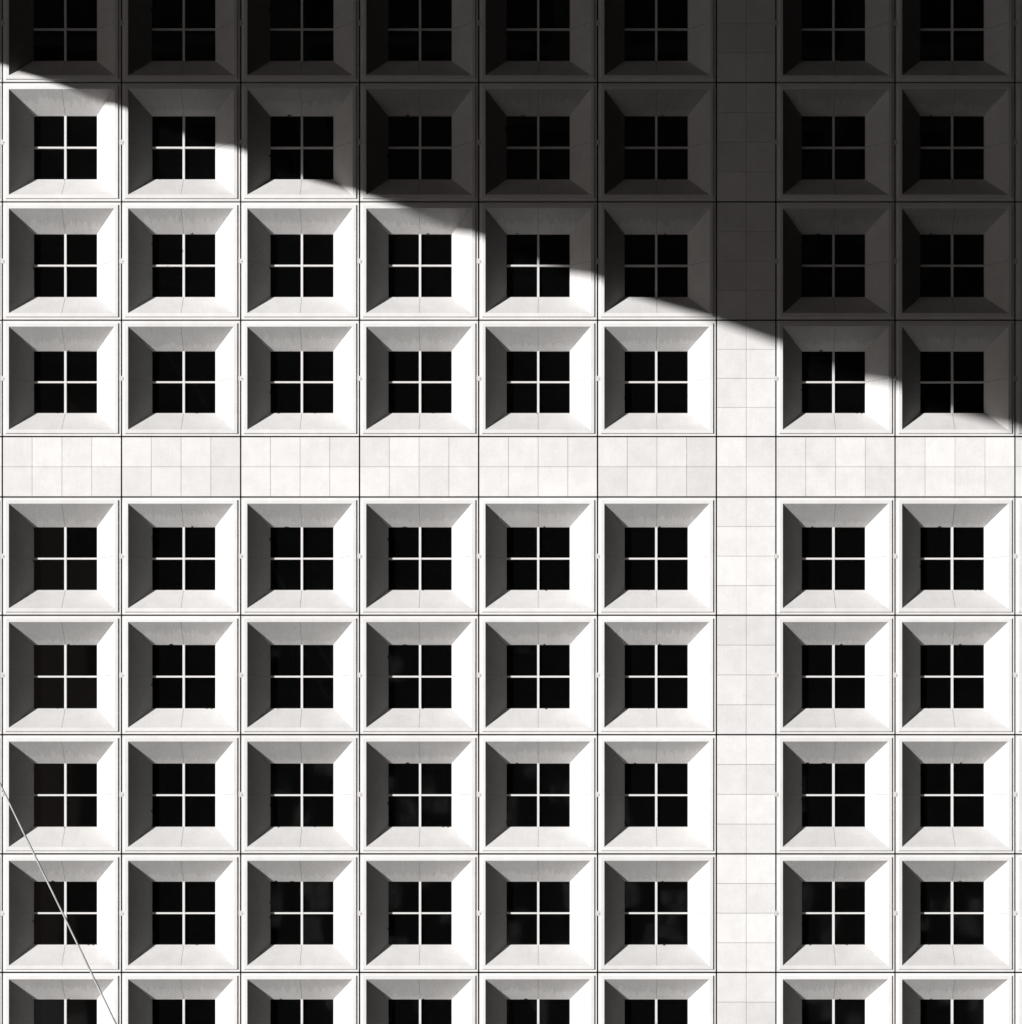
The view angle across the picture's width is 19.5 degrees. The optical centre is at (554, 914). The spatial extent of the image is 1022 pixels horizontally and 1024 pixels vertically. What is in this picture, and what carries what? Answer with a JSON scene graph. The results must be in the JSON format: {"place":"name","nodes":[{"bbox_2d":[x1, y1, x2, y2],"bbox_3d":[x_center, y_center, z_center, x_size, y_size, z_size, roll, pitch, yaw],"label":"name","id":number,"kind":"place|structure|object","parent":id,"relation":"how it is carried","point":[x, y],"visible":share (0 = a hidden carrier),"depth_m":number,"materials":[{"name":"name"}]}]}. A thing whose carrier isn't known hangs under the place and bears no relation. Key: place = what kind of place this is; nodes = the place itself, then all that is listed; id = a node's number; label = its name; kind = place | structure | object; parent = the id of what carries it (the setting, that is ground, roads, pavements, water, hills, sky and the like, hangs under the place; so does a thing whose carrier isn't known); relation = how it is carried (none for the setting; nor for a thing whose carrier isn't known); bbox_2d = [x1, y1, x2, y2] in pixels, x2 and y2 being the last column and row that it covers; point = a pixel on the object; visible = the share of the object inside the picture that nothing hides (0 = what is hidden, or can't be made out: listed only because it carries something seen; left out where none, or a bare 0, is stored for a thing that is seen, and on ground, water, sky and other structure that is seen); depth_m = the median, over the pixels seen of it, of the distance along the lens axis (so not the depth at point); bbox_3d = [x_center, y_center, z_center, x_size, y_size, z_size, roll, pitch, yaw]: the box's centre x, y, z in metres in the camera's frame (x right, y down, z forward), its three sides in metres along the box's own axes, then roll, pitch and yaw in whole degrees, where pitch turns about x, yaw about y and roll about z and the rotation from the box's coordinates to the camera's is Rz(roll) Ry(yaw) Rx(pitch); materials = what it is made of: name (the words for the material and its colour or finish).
{"place":"outdoors","nodes":[
{"label":"outdoors","id":0,"kind":"place"},
{"bbox_3d":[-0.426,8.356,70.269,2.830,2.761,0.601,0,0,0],"label":"window bay","id":1,"kind":"object","parent":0,"visible":0},
{"bbox_3d":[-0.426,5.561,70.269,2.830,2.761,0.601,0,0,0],"label":"window bay","id":2,"kind":"object","parent":1,"relation":"on","visible":0},
{"bbox_2d":[479,973,596,1023],"bbox_3d":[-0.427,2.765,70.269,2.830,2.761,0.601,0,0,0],"label":"window bay","id":3,"kind":"object","parent":2,"relation":"on","point":[537,998],"depth_m":70.22,"materials":[{"name":"white concrete"}]},
{"bbox_2d":[476,855,596,971],"bbox_3d":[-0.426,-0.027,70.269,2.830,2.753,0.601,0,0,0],"label":"window bay","id":4,"kind":"object","parent":3,"relation":"on","point":[535,913],"depth_m":70.25,"materials":[{"name":"white concrete"}]},
{"bbox_2d":[476,735,596,852],"bbox_3d":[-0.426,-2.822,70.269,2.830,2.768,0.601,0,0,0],"label":"window bay","id":5,"kind":"object","parent":4,"relation":"on","point":[535,794],"depth_m":70.25,"materials":[{"name":"white concrete"}]},
{"bbox_2d":[476,616,596,733],"bbox_3d":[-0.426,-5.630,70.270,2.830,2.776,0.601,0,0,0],"label":"window bay","id":6,"kind":"object","parent":5,"relation":"on","point":[546,666],"depth_m":70.25,"materials":[{"name":"white concrete"}]},
{"bbox_2d":[476,498,596,614],"bbox_3d":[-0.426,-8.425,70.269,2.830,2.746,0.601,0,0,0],"label":"window bay","id":7,"kind":"object","parent":6,"relation":"on","point":[546,548],"depth_m":70.25,"materials":[{"name":"white concrete"}]},
{"bbox_2d":[479,437,596,495],"bbox_3d":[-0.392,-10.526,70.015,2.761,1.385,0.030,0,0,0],"label":"tile band","id":8,"kind":"object","parent":7,"relation":"attached to","point":[538,466],"visible":1,"depth_m":70.00,"materials":[{"name":"tile"}]},
{"bbox_3d":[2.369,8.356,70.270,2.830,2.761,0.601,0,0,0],"label":"window bay","id":9,"kind":"object","parent":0,"visible":0},
{"bbox_3d":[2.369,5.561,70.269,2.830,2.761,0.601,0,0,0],"label":"window bay","id":10,"kind":"object","parent":9,"relation":"on","visible":0},
{"bbox_2d":[598,973,715,1023],"bbox_3d":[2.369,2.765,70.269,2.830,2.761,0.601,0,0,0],"label":"window bay","id":11,"kind":"object","parent":10,"relation":"on","point":[656,998],"depth_m":70.22,"materials":[{"name":"white concrete"}]},
{"bbox_2d":[595,855,715,971],"bbox_3d":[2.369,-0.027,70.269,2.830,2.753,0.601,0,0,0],"label":"window bay","id":12,"kind":"object","parent":11,"relation":"on","point":[655,913],"depth_m":70.24,"materials":[{"name":"white concrete"}]},
{"bbox_2d":[595,735,715,852],"bbox_3d":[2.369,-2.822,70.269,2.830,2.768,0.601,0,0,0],"label":"window bay","id":13,"kind":"object","parent":12,"relation":"on","point":[655,794],"depth_m":70.25,"materials":[{"name":"white concrete"}]},
{"bbox_2d":[595,616,715,733],"bbox_3d":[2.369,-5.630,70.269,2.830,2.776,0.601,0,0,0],"label":"window bay","id":14,"kind":"object","parent":13,"relation":"on","point":[665,666],"depth_m":70.25,"materials":[{"name":"white concrete"}]},
{"bbox_2d":[595,498,715,614],"bbox_3d":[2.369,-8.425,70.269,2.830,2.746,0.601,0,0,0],"label":"window bay","id":15,"kind":"object","parent":14,"relation":"on","point":[665,548],"depth_m":70.24,"materials":[{"name":"white concrete"}]},
{"bbox_3d":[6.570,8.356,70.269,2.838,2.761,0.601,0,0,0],"label":"window bay","id":16,"kind":"object","parent":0,"visible":0},
{"bbox_3d":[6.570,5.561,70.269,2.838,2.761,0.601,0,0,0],"label":"window bay","id":17,"kind":"object","parent":16,"relation":"on","visible":0},
{"bbox_2d":[777,973,893,1023],"bbox_3d":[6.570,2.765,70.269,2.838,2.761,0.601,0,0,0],"label":"window bay","id":18,"kind":"object","parent":17,"relation":"on","point":[835,998],"depth_m":70.22,"materials":[{"name":"white concrete"}]},
{"bbox_2d":[717,973,774,1023],"bbox_3d":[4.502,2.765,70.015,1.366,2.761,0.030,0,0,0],"label":"tile band","id":19,"kind":"object","parent":18,"relation":"attached to","point":[745,998],"visible":1,"depth_m":70.00,"materials":[{"name":"tile"}]},
{"bbox_2d":[774,855,893,971],"bbox_3d":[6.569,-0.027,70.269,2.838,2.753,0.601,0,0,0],"label":"window bay","id":20,"kind":"object","parent":18,"relation":"on","point":[843,921],"depth_m":70.25,"materials":[{"name":"white concrete"}]},
{"bbox_2d":[717,855,774,971],"bbox_3d":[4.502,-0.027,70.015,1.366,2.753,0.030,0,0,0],"label":"tile band","id":21,"kind":"object","parent":20,"relation":"attached to","point":[745,913],"visible":1,"depth_m":70.00,"materials":[{"name":"tile"}]},
{"bbox_2d":[774,735,893,852],"bbox_3d":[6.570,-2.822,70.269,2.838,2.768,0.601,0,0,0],"label":"window bay","id":22,"kind":"object","parent":20,"relation":"on","point":[833,794],"depth_m":70.25,"materials":[{"name":"white concrete"}]},
{"bbox_2d":[717,735,774,852],"bbox_3d":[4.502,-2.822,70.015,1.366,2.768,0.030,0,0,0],"label":"tile band","id":23,"kind":"object","parent":22,"relation":"attached to","point":[745,793],"visible":1,"depth_m":70.00,"materials":[{"name":"tile"}]},
{"bbox_2d":[774,616,893,733],"bbox_3d":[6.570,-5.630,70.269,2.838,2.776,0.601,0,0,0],"label":"window bay","id":24,"kind":"object","parent":22,"relation":"on","point":[833,661],"depth_m":70.25,"materials":[{"name":"white concrete"}]},
{"bbox_2d":[717,616,774,733],"bbox_3d":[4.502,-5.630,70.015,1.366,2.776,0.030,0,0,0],"label":"tile band","id":25,"kind":"object","parent":24,"relation":"attached to","point":[745,674],"visible":1,"depth_m":70.00,"materials":[{"name":"tile"}]},
{"bbox_2d":[774,498,893,614],"bbox_3d":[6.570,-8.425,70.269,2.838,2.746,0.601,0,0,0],"label":"window bay","id":26,"kind":"object","parent":24,"relation":"on","point":[833,543],"depth_m":70.25,"materials":[{"name":"white concrete"}]},
{"bbox_2d":[717,498,774,614],"bbox_3d":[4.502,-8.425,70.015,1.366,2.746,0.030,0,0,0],"label":"tile band","id":27,"kind":"object","parent":26,"relation":"attached to","point":[745,556],"visible":1,"depth_m":70.00,"materials":[{"name":"tile"}]},
{"bbox_2d":[717,437,774,495],"bbox_3d":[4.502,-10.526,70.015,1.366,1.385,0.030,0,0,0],"label":"tile band","id":28,"kind":"object","parent":26,"relation":"attached to","point":[745,466],"visible":1,"depth_m":70.00,"materials":[{"name":"tile"}]},
{"bbox_3d":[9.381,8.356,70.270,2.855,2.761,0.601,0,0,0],"label":"window bay","id":29,"kind":"object","parent":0,"visible":0},
{"bbox_3d":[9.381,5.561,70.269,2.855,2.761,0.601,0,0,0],"label":"window bay","id":30,"kind":"object","parent":29,"relation":"on","visible":0},
{"bbox_2d":[896,973,1013,1023],"bbox_3d":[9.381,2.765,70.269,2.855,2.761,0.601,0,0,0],"label":"window bay","id":31,"kind":"object","parent":30,"relation":"on","point":[954,998],"depth_m":70.23,"materials":[{"name":"white concrete"}]},
{"bbox_2d":[893,855,1013,971],"bbox_3d":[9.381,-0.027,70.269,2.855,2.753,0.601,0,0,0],"label":"window bay","id":32,"kind":"object","parent":31,"relation":"on","point":[952,913],"depth_m":70.25,"materials":[{"name":"white concrete"}]},
{"bbox_2d":[893,735,1013,852],"bbox_3d":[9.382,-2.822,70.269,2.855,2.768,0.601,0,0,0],"label":"window bay","id":33,"kind":"object","parent":32,"relation":"on","point":[953,794],"depth_m":70.25,"materials":[{"name":"white concrete"}]},
{"bbox_2d":[893,616,1013,733],"bbox_3d":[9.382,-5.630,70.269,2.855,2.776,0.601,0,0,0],"label":"window bay","id":34,"kind":"object","parent":33,"relation":"on","point":[953,674],"depth_m":70.25,"materials":[{"name":"white concrete"}]},
{"bbox_2d":[893,498,1013,614],"bbox_3d":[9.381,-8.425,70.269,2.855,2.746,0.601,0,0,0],"label":"window bay","id":35,"kind":"object","parent":34,"relation":"on","point":[952,556],"depth_m":70.25,"materials":[{"name":"white concrete"}]},
{"label":"ground","id":36,"kind":"structure","parent":0,"visible":0},
{"bbox_2d":[0,0,1021,1023],"bbox_3d":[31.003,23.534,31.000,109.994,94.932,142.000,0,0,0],"label":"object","id":37,"kind":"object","parent":36,"relation":"on","point":[597,615],"depth_m":70.66,"materials":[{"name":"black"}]},
{"bbox_2d":[0,321,120,435],"bbox_3d":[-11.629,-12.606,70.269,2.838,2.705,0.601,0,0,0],"label":"window bay","id":38,"kind":"object","parent":37,"relation":"attached to","point":[59,378],"depth_m":70.25,"materials":[{"name":"white concrete"}]},
{"bbox_2d":[0,203,120,319],"bbox_3d":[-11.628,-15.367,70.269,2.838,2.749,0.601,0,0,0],"label":"window bay","id":39,"kind":"object","parent":38,"relation":"on","point":[71,252],"depth_m":70.24,"materials":[{"name":"white concrete"}]},
{"bbox_2d":[0,83,120,201],"bbox_3d":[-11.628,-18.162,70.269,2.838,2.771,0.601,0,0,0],"label":"window bay","id":40,"kind":"object","parent":39,"relation":"on","point":[70,133],"depth_m":70.24,"materials":[{"name":"white concrete"}]},
{"bbox_2d":[0,0,120,81],"bbox_3d":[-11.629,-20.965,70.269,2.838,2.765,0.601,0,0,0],"label":"window bay","id":41,"kind":"object","parent":40,"relation":"on","point":[61,40],"depth_m":70.36,"materials":[{"name":"white concrete"}]},
{"bbox_2d":[119,321,239,435],"bbox_3d":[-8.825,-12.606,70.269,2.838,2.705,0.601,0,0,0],"label":"window bay","id":42,"kind":"object","parent":37,"relation":"attached to","point":[178,378],"depth_m":70.25,"materials":[{"name":"white concrete"}]},
{"bbox_2d":[119,203,239,319],"bbox_3d":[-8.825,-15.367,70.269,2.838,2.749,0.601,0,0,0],"label":"window bay","id":43,"kind":"object","parent":42,"relation":"on","point":[178,261],"depth_m":70.24,"materials":[{"name":"white concrete"}]},
{"bbox_2d":[119,83,239,201],"bbox_3d":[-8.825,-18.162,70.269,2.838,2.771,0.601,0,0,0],"label":"window bay","id":44,"kind":"object","parent":43,"relation":"on","point":[178,142],"depth_m":70.24,"materials":[{"name":"white concrete"}]},
{"bbox_2d":[119,0,239,81],"bbox_3d":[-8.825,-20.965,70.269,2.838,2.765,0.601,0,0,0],"label":"window bay","id":45,"kind":"object","parent":44,"relation":"on","point":[180,40],"depth_m":70.36,"materials":[{"name":"white concrete"}]},
{"bbox_2d":[122,437,239,495],"bbox_3d":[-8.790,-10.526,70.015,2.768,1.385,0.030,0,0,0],"label":"tile band","id":46,"kind":"object","parent":37,"relation":"attached to","point":[180,466],"visible":1,"depth_m":70.00,"materials":[{"name":"tile"}]},
{"bbox_2d":[238,321,358,435],"bbox_3d":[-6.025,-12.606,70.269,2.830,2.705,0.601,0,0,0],"label":"window bay","id":47,"kind":"object","parent":37,"relation":"attached to","point":[297,378],"depth_m":70.25,"materials":[{"name":"white concrete"}]},
{"bbox_2d":[238,203,358,319],"bbox_3d":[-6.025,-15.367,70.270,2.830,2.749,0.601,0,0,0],"label":"window bay","id":48,"kind":"object","parent":47,"relation":"on","point":[297,261],"depth_m":70.25,"materials":[{"name":"white concrete"}]},
{"bbox_2d":[238,83,358,201],"bbox_3d":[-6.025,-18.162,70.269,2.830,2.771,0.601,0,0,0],"label":"window bay","id":49,"kind":"object","parent":48,"relation":"on","point":[297,142],"depth_m":70.25,"materials":[{"name":"white concrete"}]},
{"bbox_2d":[238,0,358,81],"bbox_3d":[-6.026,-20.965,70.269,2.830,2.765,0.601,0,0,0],"label":"window bay","id":50,"kind":"object","parent":49,"relation":"on","point":[299,40],"depth_m":70.36,"materials":[{"name":"white concrete"}]},
{"bbox_2d":[357,321,477,435],"bbox_3d":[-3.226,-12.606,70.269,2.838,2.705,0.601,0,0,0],"label":"window bay","id":51,"kind":"object","parent":37,"relation":"attached to","point":[416,378],"depth_m":70.25,"materials":[{"name":"white concrete"}]},
{"bbox_2d":[357,203,477,319],"bbox_3d":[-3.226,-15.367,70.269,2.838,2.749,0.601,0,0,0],"label":"window bay","id":52,"kind":"object","parent":51,"relation":"on","point":[416,261],"depth_m":70.24,"materials":[{"name":"white concrete"}]},
{"bbox_2d":[357,83,477,201],"bbox_3d":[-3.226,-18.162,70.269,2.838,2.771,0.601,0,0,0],"label":"window bay","id":53,"kind":"object","parent":52,"relation":"on","point":[416,142],"depth_m":70.24,"materials":[{"name":"white concrete"}]},
{"bbox_2d":[357,0,477,81],"bbox_3d":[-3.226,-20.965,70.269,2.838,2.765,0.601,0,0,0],"label":"window bay","id":54,"kind":"object","parent":53,"relation":"on","point":[418,40],"depth_m":70.36,"materials":[{"name":"white concrete"}]},
{"bbox_2d":[476,321,596,435],"bbox_3d":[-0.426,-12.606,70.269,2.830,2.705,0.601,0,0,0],"label":"window bay","id":55,"kind":"object","parent":37,"relation":"attached to","point":[535,378],"depth_m":70.25,"materials":[{"name":"white concrete"}]},
{"bbox_2d":[476,203,596,319],"bbox_3d":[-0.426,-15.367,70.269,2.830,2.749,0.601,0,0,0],"label":"window bay","id":56,"kind":"object","parent":55,"relation":"on","point":[546,253],"depth_m":70.25,"materials":[{"name":"white concrete"}]},
{"bbox_2d":[476,83,596,201],"bbox_3d":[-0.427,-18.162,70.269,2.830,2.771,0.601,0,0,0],"label":"window bay","id":57,"kind":"object","parent":56,"relation":"on","point":[545,134],"depth_m":70.25,"materials":[{"name":"white concrete"}]},
{"bbox_2d":[476,0,596,81],"bbox_3d":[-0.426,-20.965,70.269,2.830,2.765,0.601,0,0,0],"label":"window bay","id":58,"kind":"object","parent":57,"relation":"on","point":[537,40],"depth_m":70.36,"materials":[{"name":"white concrete"}]},
{"bbox_2d":[595,321,715,435],"bbox_3d":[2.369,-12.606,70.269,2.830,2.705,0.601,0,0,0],"label":"window bay","id":59,"kind":"object","parent":37,"relation":"attached to","point":[655,378],"depth_m":70.25,"materials":[{"name":"white concrete"}]},
{"bbox_2d":[595,203,715,319],"bbox_3d":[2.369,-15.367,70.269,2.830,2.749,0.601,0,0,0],"label":"window bay","id":60,"kind":"object","parent":59,"relation":"on","point":[664,254],"depth_m":70.24,"materials":[{"name":"white concrete"}]},
{"bbox_2d":[595,83,715,201],"bbox_3d":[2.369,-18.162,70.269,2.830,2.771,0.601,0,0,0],"label":"window bay","id":61,"kind":"object","parent":60,"relation":"on","point":[664,134],"depth_m":70.24,"materials":[{"name":"white concrete"}]},
{"bbox_2d":[595,0,715,81],"bbox_3d":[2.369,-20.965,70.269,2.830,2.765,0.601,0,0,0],"label":"window bay","id":62,"kind":"object","parent":61,"relation":"on","point":[656,40],"depth_m":70.36,"materials":[{"name":"white concrete"}]},
{"bbox_2d":[598,437,715,495],"bbox_3d":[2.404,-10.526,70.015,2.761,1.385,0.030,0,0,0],"label":"tile band","id":63,"kind":"object","parent":37,"relation":"attached to","point":[656,466],"visible":1,"depth_m":70.00,"materials":[{"name":"tile"}]},
{"bbox_2d":[774,321,893,435],"bbox_3d":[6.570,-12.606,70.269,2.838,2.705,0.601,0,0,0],"label":"window bay","id":64,"kind":"object","parent":37,"relation":"attached to","point":[833,378],"depth_m":70.25,"materials":[{"name":"white concrete"}]},
{"bbox_2d":[717,321,774,435],"bbox_3d":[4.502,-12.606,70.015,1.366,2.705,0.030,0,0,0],"label":"tile band","id":65,"kind":"object","parent":64,"relation":"attached to","point":[745,378],"visible":1,"depth_m":70.00,"materials":[{"name":"tile"}]},
{"bbox_2d":[774,203,893,319],"bbox_3d":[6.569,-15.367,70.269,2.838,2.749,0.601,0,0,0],"label":"window bay","id":66,"kind":"object","parent":64,"relation":"on","point":[833,249],"depth_m":70.25,"materials":[{"name":"white concrete"}]},
{"bbox_2d":[717,203,774,319],"bbox_3d":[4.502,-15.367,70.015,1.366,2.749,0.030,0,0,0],"label":"tile band","id":67,"kind":"object","parent":66,"relation":"attached to","point":[745,261],"visible":1,"depth_m":70.00,"materials":[{"name":"tile"}]},
{"bbox_2d":[774,83,893,201],"bbox_3d":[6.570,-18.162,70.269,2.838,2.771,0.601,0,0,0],"label":"window bay","id":68,"kind":"object","parent":66,"relation":"on","point":[827,133],"depth_m":70.25,"materials":[{"name":"white concrete"}]},
{"bbox_2d":[717,83,774,200],"bbox_3d":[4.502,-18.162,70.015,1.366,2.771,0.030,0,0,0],"label":"tile band","id":69,"kind":"object","parent":68,"relation":"attached to","point":[745,141],"visible":1,"depth_m":70.00,"materials":[{"name":"tile"}]},
{"bbox_2d":[774,0,893,81],"bbox_3d":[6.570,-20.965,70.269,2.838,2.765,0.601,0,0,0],"label":"window bay","id":70,"kind":"object","parent":68,"relation":"on","point":[835,40],"depth_m":70.37,"materials":[{"name":"white concrete"}]},
{"bbox_2d":[717,0,774,81],"bbox_3d":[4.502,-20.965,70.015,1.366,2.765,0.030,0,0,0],"label":"tile band","id":71,"kind":"object","parent":70,"relation":"attached to","point":[745,40],"visible":1,"depth_m":70.00,"materials":[{"name":"tile"}]},
{"bbox_2d":[777,437,893,495],"bbox_3d":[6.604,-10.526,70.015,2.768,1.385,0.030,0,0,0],"label":"tile band","id":72,"kind":"object","parent":37,"relation":"attached to","point":[834,466],"visible":1,"depth_m":70.00,"materials":[{"name":"tile"}]},
{"bbox_2d":[893,321,1013,435],"bbox_3d":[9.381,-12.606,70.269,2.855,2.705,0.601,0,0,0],"label":"window bay","id":73,"kind":"object","parent":37,"relation":"attached to","point":[952,378],"depth_m":70.25,"materials":[{"name":"white concrete"}]},
{"bbox_2d":[893,203,1013,319],"bbox_3d":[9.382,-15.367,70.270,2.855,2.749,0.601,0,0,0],"label":"window bay","id":74,"kind":"object","parent":73,"relation":"on","point":[953,261],"depth_m":70.25,"materials":[{"name":"white concrete"}]},
{"bbox_2d":[893,83,1013,201],"bbox_3d":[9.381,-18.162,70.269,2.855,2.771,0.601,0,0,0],"label":"window bay","id":75,"kind":"object","parent":74,"relation":"on","point":[952,142],"depth_m":70.25,"materials":[{"name":"white concrete"}]},
{"bbox_2d":[893,0,1013,81],"bbox_3d":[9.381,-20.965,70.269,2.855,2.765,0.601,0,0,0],"label":"window bay","id":76,"kind":"object","parent":75,"relation":"on","point":[954,40],"depth_m":70.36,"materials":[{"name":"white concrete"}]},
{"bbox_2d":[896,437,1013,495],"bbox_3d":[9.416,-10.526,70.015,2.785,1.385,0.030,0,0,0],"label":"tile band","id":77,"kind":"object","parent":37,"relation":"attached to","point":[954,466],"visible":1,"depth_m":70.00,"materials":[{"name":"tile"}]},
{"bbox_2d":[1013,321,1021,435],"bbox_3d":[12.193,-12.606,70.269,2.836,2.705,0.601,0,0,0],"label":"window bay","id":78,"kind":"object","parent":37,"relation":"attached to","point":[1017,378],"depth_m":69.97,"materials":[{"name":"white concrete"}]},
{"bbox_2d":[1013,203,1021,319],"bbox_3d":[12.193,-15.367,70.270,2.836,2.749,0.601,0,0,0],"label":"window bay","id":79,"kind":"object","parent":78,"relation":"on","point":[1017,260],"depth_m":69.97,"materials":[{"name":"white concrete"}]},
{"bbox_2d":[1013,83,1021,201],"bbox_3d":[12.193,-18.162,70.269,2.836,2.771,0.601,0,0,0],"label":"window bay","id":80,"kind":"object","parent":79,"relation":"on","point":[1017,142],"depth_m":69.97,"materials":[{"name":"white concrete"}]},
{"bbox_3d":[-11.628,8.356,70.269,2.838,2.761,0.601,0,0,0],"label":"window bay","id":81,"kind":"object","parent":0,"visible":0},
{"bbox_3d":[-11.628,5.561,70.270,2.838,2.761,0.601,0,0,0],"label":"window bay","id":82,"kind":"object","parent":81,"relation":"on","visible":0},
{"bbox_2d":[3,973,120,1023],"bbox_3d":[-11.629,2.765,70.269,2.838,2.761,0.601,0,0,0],"label":"window bay","id":83,"kind":"object","parent":82,"relation":"on","point":[52,998],"depth_m":70.22,"materials":[{"name":"white concrete"}]},
{"bbox_2d":[0,855,120,971],"bbox_3d":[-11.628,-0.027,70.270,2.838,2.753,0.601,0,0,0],"label":"window bay","id":84,"kind":"object","parent":83,"relation":"on","point":[37,934],"depth_m":70.24,"materials":[{"name":"white concrete"}]},
{"bbox_2d":[0,735,120,852],"bbox_3d":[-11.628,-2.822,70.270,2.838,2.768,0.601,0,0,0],"label":"window bay","id":85,"kind":"object","parent":84,"relation":"on","point":[62,792],"depth_m":70.25,"materials":[{"name":"white concrete"}]},
{"bbox_2d":[0,616,120,733],"bbox_3d":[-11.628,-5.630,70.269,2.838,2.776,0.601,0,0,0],"label":"window bay","id":86,"kind":"object","parent":85,"relation":"on","point":[71,665],"depth_m":70.25,"materials":[{"name":"white concrete"}]},
{"bbox_2d":[0,498,120,614],"bbox_3d":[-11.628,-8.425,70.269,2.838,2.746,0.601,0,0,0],"label":"window bay","id":87,"kind":"object","parent":86,"relation":"on","point":[71,547],"depth_m":70.24,"materials":[{"name":"white concrete"}]},
{"bbox_2d":[3,437,120,495],"bbox_3d":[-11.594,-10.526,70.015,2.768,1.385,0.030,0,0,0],"label":"tile band","id":88,"kind":"object","parent":87,"relation":"attached to","point":[61,466],"visible":1,"depth_m":70.00,"materials":[{"name":"tile"}]},
{"bbox_3d":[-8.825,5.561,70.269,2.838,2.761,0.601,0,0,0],"label":"window bay","id":89,"kind":"object","parent":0,"visible":0},
{"bbox_2d":[122,973,239,1023],"bbox_3d":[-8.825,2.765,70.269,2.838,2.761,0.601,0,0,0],"label":"window bay","id":90,"kind":"object","parent":89,"relation":"on","point":[180,998],"depth_m":70.22,"materials":[{"name":"white concrete"}]},
{"bbox_2d":[119,855,239,971],"bbox_3d":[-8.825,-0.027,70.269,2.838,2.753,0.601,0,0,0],"label":"window bay","id":91,"kind":"object","parent":90,"relation":"on","point":[178,913],"depth_m":70.24,"materials":[{"name":"white concrete"}]},
{"bbox_2d":[119,735,239,852],"bbox_3d":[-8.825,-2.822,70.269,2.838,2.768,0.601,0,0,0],"label":"window bay","id":92,"kind":"object","parent":91,"relation":"on","point":[178,794],"depth_m":70.25,"materials":[{"name":"white concrete"}]},
{"bbox_2d":[119,616,239,733],"bbox_3d":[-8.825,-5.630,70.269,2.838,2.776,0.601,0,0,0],"label":"window bay","id":93,"kind":"object","parent":92,"relation":"on","point":[178,674],"depth_m":70.25,"materials":[{"name":"white concrete"}]},
{"bbox_2d":[119,498,239,614],"bbox_3d":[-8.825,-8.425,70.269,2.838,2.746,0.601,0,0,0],"label":"window bay","id":94,"kind":"object","parent":93,"relation":"on","point":[178,556],"depth_m":70.24,"materials":[{"name":"white concrete"}]},
{"bbox_3d":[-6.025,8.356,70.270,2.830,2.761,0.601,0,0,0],"label":"window bay","id":95,"kind":"object","parent":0,"visible":0},
{"bbox_3d":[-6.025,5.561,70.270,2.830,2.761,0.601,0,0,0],"label":"window bay","id":96,"kind":"object","parent":95,"relation":"on","visible":0},
{"bbox_2d":[241,973,358,1023],"bbox_3d":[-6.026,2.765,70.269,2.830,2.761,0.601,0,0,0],"label":"window bay","id":97,"kind":"object","parent":96,"relation":"on","point":[299,998],"depth_m":70.22,"materials":[{"name":"white concrete"}]},
{"bbox_2d":[238,855,358,971],"bbox_3d":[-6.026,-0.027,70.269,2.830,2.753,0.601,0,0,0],"label":"window bay","id":98,"kind":"object","parent":97,"relation":"on","point":[297,913],"depth_m":70.25,"materials":[{"name":"white concrete"}]},
{"bbox_2d":[238,735,358,852],"bbox_3d":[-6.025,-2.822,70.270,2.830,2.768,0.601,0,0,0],"label":"window bay","id":99,"kind":"object","parent":98,"relation":"on","point":[297,794],"depth_m":70.25,"materials":[{"name":"white concrete"}]},
{"bbox_2d":[238,616,358,733],"bbox_3d":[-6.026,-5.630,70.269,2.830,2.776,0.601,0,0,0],"label":"window bay","id":100,"kind":"object","parent":99,"relation":"on","point":[297,674],"depth_m":70.25,"materials":[{"name":"white concrete"}]},
{"bbox_2d":[238,498,358,614],"bbox_3d":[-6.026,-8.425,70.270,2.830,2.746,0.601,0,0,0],"label":"window bay","id":101,"kind":"object","parent":100,"relation":"on","point":[297,556],"depth_m":70.25,"materials":[{"name":"white concrete"}]},
{"bbox_2d":[241,437,358,495],"bbox_3d":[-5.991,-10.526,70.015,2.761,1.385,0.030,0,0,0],"label":"tile band","id":102,"kind":"object","parent":101,"relation":"attached to","point":[300,466],"visible":1,"depth_m":70.00,"materials":[{"name":"tile"}]},
{"bbox_3d":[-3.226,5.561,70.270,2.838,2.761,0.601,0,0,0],"label":"window bay","id":103,"kind":"object","parent":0,"visible":0},
{"bbox_2d":[360,973,477,1023],"bbox_3d":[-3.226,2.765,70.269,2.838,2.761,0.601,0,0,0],"label":"window bay","id":104,"kind":"object","parent":103,"relation":"on","point":[418,998],"depth_m":70.22,"materials":[{"name":"white concrete"}]},
{"bbox_2d":[357,855,477,971],"bbox_3d":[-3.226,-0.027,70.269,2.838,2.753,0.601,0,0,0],"label":"window bay","id":105,"kind":"object","parent":104,"relation":"on","point":[416,913],"depth_m":70.24,"materials":[{"name":"white concrete"}]},
{"bbox_2d":[357,735,477,852],"bbox_3d":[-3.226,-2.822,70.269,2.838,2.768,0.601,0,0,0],"label":"window bay","id":106,"kind":"object","parent":105,"relation":"on","point":[416,794],"depth_m":70.24,"materials":[{"name":"white concrete"}]},
{"bbox_2d":[357,616,477,733],"bbox_3d":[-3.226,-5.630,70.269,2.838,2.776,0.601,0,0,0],"label":"window bay","id":107,"kind":"object","parent":106,"relation":"on","point":[416,674],"depth_m":70.25,"materials":[{"name":"white concrete"}]},
{"bbox_2d":[357,498,477,614],"bbox_3d":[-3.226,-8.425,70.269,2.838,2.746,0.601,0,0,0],"label":"window bay","id":108,"kind":"object","parent":107,"relation":"on","point":[416,556],"depth_m":70.24,"materials":[{"name":"white concrete"}]},
{"bbox_2d":[360,437,477,495],"bbox_3d":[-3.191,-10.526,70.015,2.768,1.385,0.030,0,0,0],"label":"tile band","id":109,"kind":"object","parent":108,"relation":"attached to","point":[418,466],"visible":1,"depth_m":70.00,"materials":[{"name":"tile"}]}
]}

